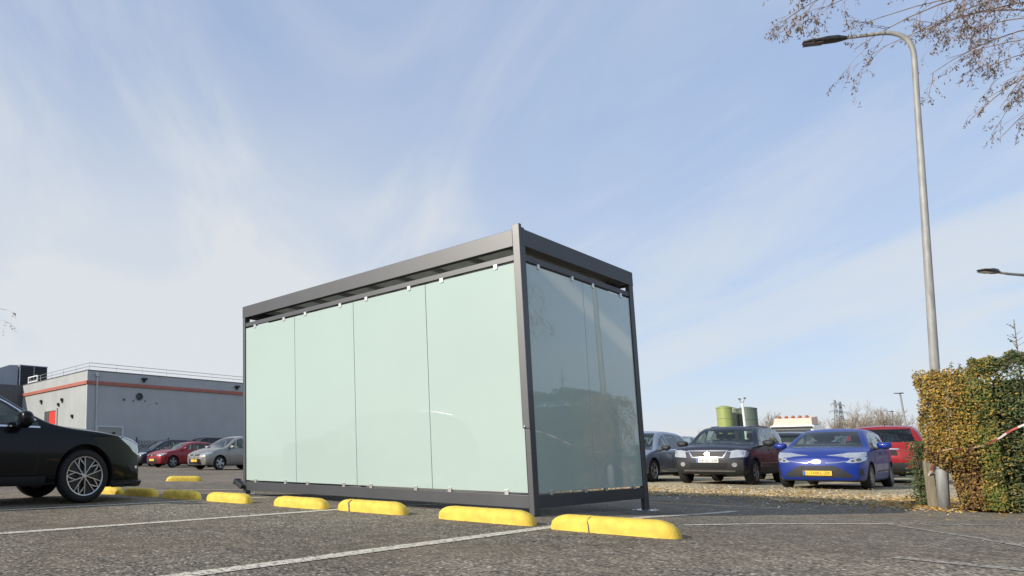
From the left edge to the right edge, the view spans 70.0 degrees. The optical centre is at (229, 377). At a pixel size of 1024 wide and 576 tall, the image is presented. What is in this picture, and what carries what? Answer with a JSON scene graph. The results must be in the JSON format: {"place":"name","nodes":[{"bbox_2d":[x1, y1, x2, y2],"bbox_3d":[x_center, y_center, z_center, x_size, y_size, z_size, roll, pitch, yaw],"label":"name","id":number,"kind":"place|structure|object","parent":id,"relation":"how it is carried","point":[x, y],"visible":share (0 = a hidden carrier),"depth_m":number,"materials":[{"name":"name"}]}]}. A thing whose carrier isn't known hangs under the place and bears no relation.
{"place":"outdoors","nodes":[
{"label":"outdoors","id":0,"kind":"place"},
{"bbox_2d":[0,464,1023,575],"bbox_3d":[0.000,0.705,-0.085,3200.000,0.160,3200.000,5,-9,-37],"label":"ground","id":1,"kind":"structure","parent":0,"point":[798,549],"depth_m":4.96,"materials":[{"name":"grey asphalt"}]},
{"bbox_2d":[0,365,22,422],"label":"dark building","id":2,"kind":"structure","parent":1,"relation":"on","point":[11,390],"depth_m":60.99,"materials":[{"name":"grey metal"}]},
{"bbox_2d":[17,364,47,385],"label":"cooling unit","id":3,"kind":"object","parent":2,"relation":"on","point":[25,372],"visible":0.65,"depth_m":63.31,"materials":[{"name":"black paint"}]},
{"bbox_2d":[0,396,140,502],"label":"black car","id":4,"kind":"object","parent":1,"relation":"on","point":[39,457],"visible":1,"depth_m":8.64,"materials":[{"name":"paint"}]},
{"bbox_2d":[101,487,122,494],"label":"wheel stop","id":5,"kind":"object","parent":1,"relation":"on","point":[114,490],"visible":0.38,"depth_m":10.80,"materials":[{"name":"yellow paint"}]},
{"bbox_2d":[21,362,242,463],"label":"grey warehouse","id":6,"kind":"structure","parent":1,"relation":"on","point":[140,407],"depth_m":54.19,"materials":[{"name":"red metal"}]},
{"bbox_2d":[43,408,57,424],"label":"door","id":7,"kind":"structure","parent":6,"relation":"in","point":[50,415],"depth_m":55.35,"materials":[{"name":"red paint"}]},
{"bbox_2d":[97,425,123,436],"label":"roller door","id":8,"kind":"structure","parent":6,"relation":"in","point":[116,430],"depth_m":51.16,"materials":[{"name":"grey metal"}]},
{"bbox_2d":[123,487,158,496],"bbox_3d":[-1.412,1.830,10.395,0.780,0.133,0.213,-6,-9,42],"label":"wheel stop","id":9,"kind":"object","parent":1,"relation":"on","point":[142,492],"visible":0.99,"depth_m":10.24,"materials":[{"name":"yellow paint"}]},
{"bbox_2d":[0,496,303,510],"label":"bay marking","id":10,"kind":"object","parent":1,"relation":"on","point":[121,504],"visible":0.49,"depth_m":8.48,"materials":[{"name":"white paint"}]},
{"bbox_2d":[138,443,166,464],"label":"dark hatchback","id":11,"kind":"object","parent":1,"relation":"on","point":[144,445],"visible":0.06,"depth_m":43.86,"materials":[{"name":"grey paint"}]},
{"bbox_2d":[138,439,197,466],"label":"dark people carrier","id":12,"kind":"object","parent":1,"relation":"on","point":[143,453],"visible":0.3,"depth_m":40.05,"materials":[{"name":"blue paint"}]},
{"bbox_2d":[147,442,216,467],"bbox_3d":[-2.567,4.351,36.740,4.215,1.448,2.250,5,-9,-37],"label":"red hatchback","id":13,"kind":"object","parent":1,"relation":"on","point":[171,458],"visible":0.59,"depth_m":35.59,"materials":[{"name":"paint"}]},
{"bbox_2d":[162,489,201,499],"bbox_3d":[-0.714,1.748,9.718,0.800,0.133,0.213,-7,-10,44],"label":"wheel stop","id":14,"kind":"object","parent":1,"relation":"on","point":[182,494],"visible":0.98,"depth_m":9.58,"materials":[{"name":"yellow paint"}]},
{"bbox_2d":[166,476,201,480],"bbox_3d":[-1.143,2.573,16.535,0.920,0.133,0.213,1,-7,-7],"label":"wheel stop","id":15,"kind":"object","parent":1,"relation":"on","point":[184,478],"visible":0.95,"depth_m":16.44,"materials":[{"name":"yellow paint"}]},
{"bbox_2d":[135,437,241,448],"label":"palisade fence","id":16,"kind":"object","parent":1,"relation":"on","point":[167,445],"visible":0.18,"depth_m":51.51,"materials":[{"name":"grey metal"}]},
{"bbox_2d":[180,437,234,464],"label":"black van","id":17,"kind":"object","parent":1,"relation":"on","point":[220,445],"visible":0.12,"depth_m":46.93,"materials":[{"name":"paint"}]},
{"bbox_2d":[187,436,242,469],"bbox_3d":[0.026,3.587,30.969,4.165,1.578,2.251,5,-9,-37],"label":"grey hatchback","id":18,"kind":"object","parent":1,"relation":"on","point":[218,458],"visible":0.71,"depth_m":29.80,"materials":[{"name":"paint"}]},
{"bbox_2d":[0,503,451,533],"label":"bay marking","id":19,"kind":"object","parent":1,"relation":"on","point":[177,520],"visible":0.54,"depth_m":6.28,"materials":[{"name":"white paint"}]},
{"bbox_2d":[207,492,252,503],"bbox_3d":[-0.004,1.662,9.008,0.213,0.133,0.840,6,-9,-43],"label":"wheel stop","id":20,"kind":"object","parent":1,"relation":"on","point":[239,498],"visible":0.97,"depth_m":8.86,"materials":[{"name":"yellow paint"}]},
{"bbox_2d":[274,496,329,509],"bbox_3d":[0.883,1.549,8.069,0.213,0.133,0.860,6,-9,-41],"label":"wheel stop","id":21,"kind":"object","parent":1,"relation":"on","point":[303,502],"visible":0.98,"depth_m":7.93,"materials":[{"name":"yellow paint"}]},
{"bbox_2d":[338,499,408,514],"bbox_3d":[1.610,1.462,7.371,0.213,0.138,0.930,6,-9,-40],"label":"wheel stop","id":22,"kind":"object","parent":1,"relation":"on","point":[377,507],"visible":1,"depth_m":7.24,"materials":[{"name":"yellow paint"}]},
{"bbox_2d":[233,223,659,515],"bbox_3d":[2.874,0.269,9.919,3.138,3.290,5.187,5,-9,-37],"label":"glass shelter","id":23,"kind":"object","parent":1,"relation":"on","point":[526,356],"visible":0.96,"depth_m":8.17,"materials":[{"name":"glass"}]},
{"bbox_2d":[161,511,738,575],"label":"bay marking","id":24,"kind":"object","parent":1,"relation":"on","point":[255,565],"visible":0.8,"depth_m":4.31,"materials":[{"name":"white paint"}]},
{"bbox_2d":[439,506,536,525],"bbox_3d":[2.474,1.334,6.315,0.212,0.138,0.980,6,-9,-40],"label":"wheel stop","id":25,"kind":"object","parent":1,"relation":"on","point":[496,516],"visible":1,"depth_m":6.19,"materials":[{"name":"yellow paint"}]},
{"bbox_2d":[0,495,1021,575],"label":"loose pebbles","id":26,"kind":"object","parent":1,"relation":"on","point":[535,543],"visible":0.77,"depth_m":4.62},
{"bbox_2d":[551,514,682,538],"bbox_3d":[3.150,1.220,5.372,0.213,0.138,0.970,6,-9,-41],"label":"wheel stop","id":27,"kind":"object","parent":1,"relation":"on","point":[648,528],"visible":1,"depth_m":5.26,"materials":[{"name":"yellow paint"}]},
{"bbox_2d":[648,435,694,444],"bbox_3d":[24.740,4.237,36.546,4.899,1.949,2.438,5,-9,-37],"label":"white van","id":28,"kind":"object","parent":1,"relation":"on","point":[691,438],"visible":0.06,"depth_m":36.69,"materials":[{"name":"paint"}]},
{"bbox_2d":[432,472,959,505],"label":"gravel","id":29,"kind":"structure","parent":1,"relation":"on","point":[769,481],"depth_m":17.51,"materials":[{"name":"beige gravel"}]},
{"bbox_2d":[644,431,684,481],"bbox_3d":[13.551,2.587,21.535,4.500,1.618,2.349,5,-9,-37],"label":"grey crossover","id":30,"kind":"object","parent":29,"relation":"on","point":[660,459],"visible":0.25,"depth_m":20.53,"materials":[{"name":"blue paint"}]},
{"bbox_2d":[674,440,726,476],"bbox_3d":[19.375,3.247,26.320,4.399,1.458,2.289,5,-9,-37],"label":"dark saloon","id":31,"kind":"object","parent":29,"relation":"on","point":[706,441],"visible":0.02,"depth_m":26.49,"materials":[{"name":"grey paint"}]},
{"bbox_2d":[675,425,782,484],"bbox_3d":[15.017,2.297,19.478,4.352,1.699,2.383,5,-9,-37],"label":"black offroader","id":32,"kind":"object","parent":29,"relation":"on","point":[752,457],"visible":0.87,"depth_m":18.44,"materials":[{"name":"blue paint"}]},
{"bbox_2d":[760,432,811,478],"bbox_3d":[19.808,2.732,22.659,4.494,1.599,2.329,5,-9,-37],"label":"grey estate","id":33,"kind":"object","parent":29,"relation":"on","point":[790,435],"visible":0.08,"depth_m":21.49,"materials":[{"name":"paint"}]},
{"bbox_2d":[559,482,1023,519],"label":"fallen leaves","id":34,"kind":"object","parent":29,"relation":"on","point":[785,495],"visible":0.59,"depth_m":12.38,"materials":[{"name":"brown plant"}]},
{"bbox_2d":[764,415,843,443],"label":"white lorry","id":35,"kind":"object","parent":29,"relation":"on","point":[799,423],"visible":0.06,"depth_m":45.56,"materials":[{"name":"paint"}]},
{"bbox_2d":[774,429,893,489],"bbox_3d":[15.553,2.068,16.749,3.966,1.498,2.236,5,-9,-37],"label":"blue hatchback","id":36,"kind":"object","parent":29,"relation":"on","point":[863,458],"visible":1,"depth_m":15.83,"materials":[{"name":"paint"}]},
{"bbox_2d":[834,433,905,475],"bbox_3d":[24.744,3.035,25.409,4.599,1.659,2.329,5,-9,-37],"label":"dark estate","id":37,"kind":"object","parent":29,"relation":"on","point":[884,437],"visible":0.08,"depth_m":25.35,"materials":[{"name":"black glass"}]},
{"bbox_2d":[763,0,1023,148],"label":"willow tree","id":38,"kind":"object","parent":29,"relation":"on","point":[985,4],"visible":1,"depth_m":11.40,"materials":[{"name":"brown plant"}]},
{"bbox_2d":[844,422,948,479],"bbox_3d":[20.496,2.316,20.069,4.520,1.803,2.349,5,-9,-37],"label":"red car","id":39,"kind":"object","parent":29,"relation":"on","point":[899,466],"visible":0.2,"depth_m":18.55,"materials":[{"name":"paint"}]},
{"bbox_2d":[976,268,1023,276],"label":"street lamp","id":40,"kind":"object","parent":29,"relation":"on","point":[990,271],"visible":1,"depth_m":16.48,"materials":[{"name":"grey metal"}]},
{"bbox_2d":[716,406,734,439],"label":"silo","id":41,"kind":"object","parent":1,"relation":"on","point":[724,416],"visible":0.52,"depth_m":79.41,"materials":[{"name":"paint"}]},
{"bbox_2d":[732,407,739,440],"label":"silo","id":42,"kind":"object","parent":1,"relation":"on","point":[735,419],"visible":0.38,"depth_m":80.67,"materials":[{"name":"grey paint"}]},
{"bbox_2d":[738,397,747,438],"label":"white mast","id":43,"kind":"object","parent":1,"relation":"on","point":[743,415],"visible":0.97,"depth_m":76.94,"materials":[{"name":"metal"}]},
{"bbox_2d":[737,407,758,440],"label":"silo","id":44,"kind":"object","parent":1,"relation":"on","point":[751,416],"visible":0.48,"depth_m":79.70,"materials":[{"name":"paint"}]},
{"bbox_2d":[760,412,779,433],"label":"bare tree","id":45,"kind":"object","parent":1,"relation":"on","point":[771,423],"visible":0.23,"depth_m":92.19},
{"bbox_2d":[684,523,892,524],"bbox_3d":[5.685,1.478,6.559,3.048,0.082,0.080,2,-7,-18],"label":"bay marking","id":46,"kind":"object","parent":1,"relation":"on","point":[787,523],"visible":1,"depth_m":6.56,"materials":[{"name":"white paint"}]},
{"bbox_2d":[818,417,843,440],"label":"bare tree","id":47,"kind":"object","parent":1,"relation":"on","point":[829,422],"visible":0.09,"depth_m":124.45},
{"bbox_2d":[829,400,842,438],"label":"pylon","id":48,"kind":"object","parent":1,"relation":"on","point":[835,410],"visible":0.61,"depth_m":400.26,"materials":[{"name":"metal"}]},
{"bbox_2d":[818,412,858,440],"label":"bare tree","id":49,"kind":"object","parent":1,"relation":"on","point":[838,425],"visible":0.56,"depth_m":115.53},
{"bbox_2d":[837,401,846,439],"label":"pylon","id":50,"kind":"object","parent":1,"relation":"on","point":[840,407],"visible":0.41,"depth_m":402.27,"materials":[{"name":"metal"}]},
{"bbox_2d":[834,403,876,428],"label":"bare tree","id":51,"kind":"object","parent":1,"relation":"on","point":[858,416],"visible":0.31,"depth_m":119.59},
{"bbox_2d":[841,411,875,432],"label":"bare tree","id":52,"kind":"object","parent":1,"relation":"on","point":[856,423],"visible":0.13,"depth_m":125.26,"materials":[{"name":"plant"}]},
{"bbox_2d":[802,31,950,510],"bbox_3d":[10.281,-1.891,10.226,1.337,7.800,0.360,-5,-8,35],"label":"street lamp","id":53,"kind":"object","parent":1,"relation":"on","point":[942,489],"visible":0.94,"depth_m":10.00,"materials":[{"name":"grey metal"}]},
{"bbox_2d":[928,424,1023,475],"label":"barrier tape","id":54,"kind":"object","parent":53,"relation":"attached to","point":[998,438],"visible":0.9,"depth_m":9.02,"materials":[{"name":"plastic"}]},
{"bbox_2d":[848,407,906,435],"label":"bare tree","id":55,"kind":"object","parent":1,"relation":"on","point":[890,422],"visible":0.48,"depth_m":113.59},
{"bbox_2d":[854,400,903,433],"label":"bare tree","id":56,"kind":"object","parent":1,"relation":"on","point":[876,415],"visible":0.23,"depth_m":119.89,"materials":[{"name":"plant"}]},
{"bbox_2d":[887,411,897,439],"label":"street lamp","id":57,"kind":"object","parent":1,"relation":"on","point":[893,421],"visible":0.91,"depth_m":109.90,"materials":[{"name":"grey metal"}]},
{"bbox_2d":[880,407,907,438],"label":"bare tree","id":58,"kind":"object","parent":1,"relation":"on","point":[895,418],"visible":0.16,"depth_m":124.07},
{"bbox_2d":[876,416,913,439],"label":"bare tree","id":59,"kind":"object","parent":1,"relation":"on","point":[909,423],"visible":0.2,"depth_m":114.05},
{"bbox_2d":[894,393,907,432],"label":"street lamp","id":60,"kind":"object","parent":1,"relation":"on","point":[904,419],"visible":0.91,"depth_m":70.04,"materials":[{"name":"grey metal"}]},
{"bbox_2d":[897,415,925,439],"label":"bare tree","id":61,"kind":"object","parent":1,"relation":"on","point":[912,426],"visible":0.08,"depth_m":120.09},
{"bbox_2d":[897,440,936,504],"bbox_3d":[10.931,1.532,10.312,1.247,1.057,0.545,5,-9,-37],"label":"green shrub","id":62,"kind":"object","parent":1,"relation":"on","point":[919,448],"visible":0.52,"depth_m":10.27,"materials":[{"name":"green plant"}]},
{"bbox_2d":[922,459,936,508],"bbox_3d":[10.624,1.629,9.887,0.110,0.820,0.110,-6,-9,41],"label":"wooden post","id":63,"kind":"object","parent":1,"relation":"on","point":[930,487],"visible":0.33,"depth_m":9.85,"materials":[{"name":"brown wood"}]},
{"bbox_2d":[882,523,1023,546],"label":"bay marking","id":64,"kind":"object","parent":1,"relation":"on","point":[960,535],"visible":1,"depth_m":5.51,"materials":[{"name":"white paint"}]},
{"bbox_2d":[891,556,1023,570],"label":"bay marking","id":65,"kind":"object","parent":1,"relation":"on","point":[969,564],"visible":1,"depth_m":3.83,"materials":[{"name":"white paint"}]},
{"bbox_2d":[911,363,1009,512],"bbox_3d":[11.062,0.870,9.715,1.626,2.194,0.987,5,-9,-37],"label":"beech hedge","id":66,"kind":"object","parent":1,"relation":"on","point":[971,480],"visible":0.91,"depth_m":9.36,"materials":[{"name":"plant"}]},
{"bbox_2d":[917,524,1023,525],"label":"bay marking","id":67,"kind":"object","parent":1,"relation":"on","point":[960,524],"visible":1,"depth_m":6.99,"materials":[{"name":"white paint"}]},
{"bbox_2d":[948,349,1023,512],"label":"privet hedge","id":68,"kind":"object","parent":1,"relation":"on","point":[1008,396],"visible":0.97,"depth_m":9.09,"materials":[{"name":"green plant"}]},
{"bbox_2d":[1006,319,1023,407],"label":"bare sapling","id":69,"kind":"object","parent":1,"relation":"on","point":[1016,344],"visible":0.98,"depth_m":9.14,"materials":[{"name":"grey plant"}]},
{"bbox_2d":[0,0,1023,451],"label":"sky","id":70,"kind":"structure","parent":0,"point":[169,169],"materials":[{"name":"blue"}]}
]}

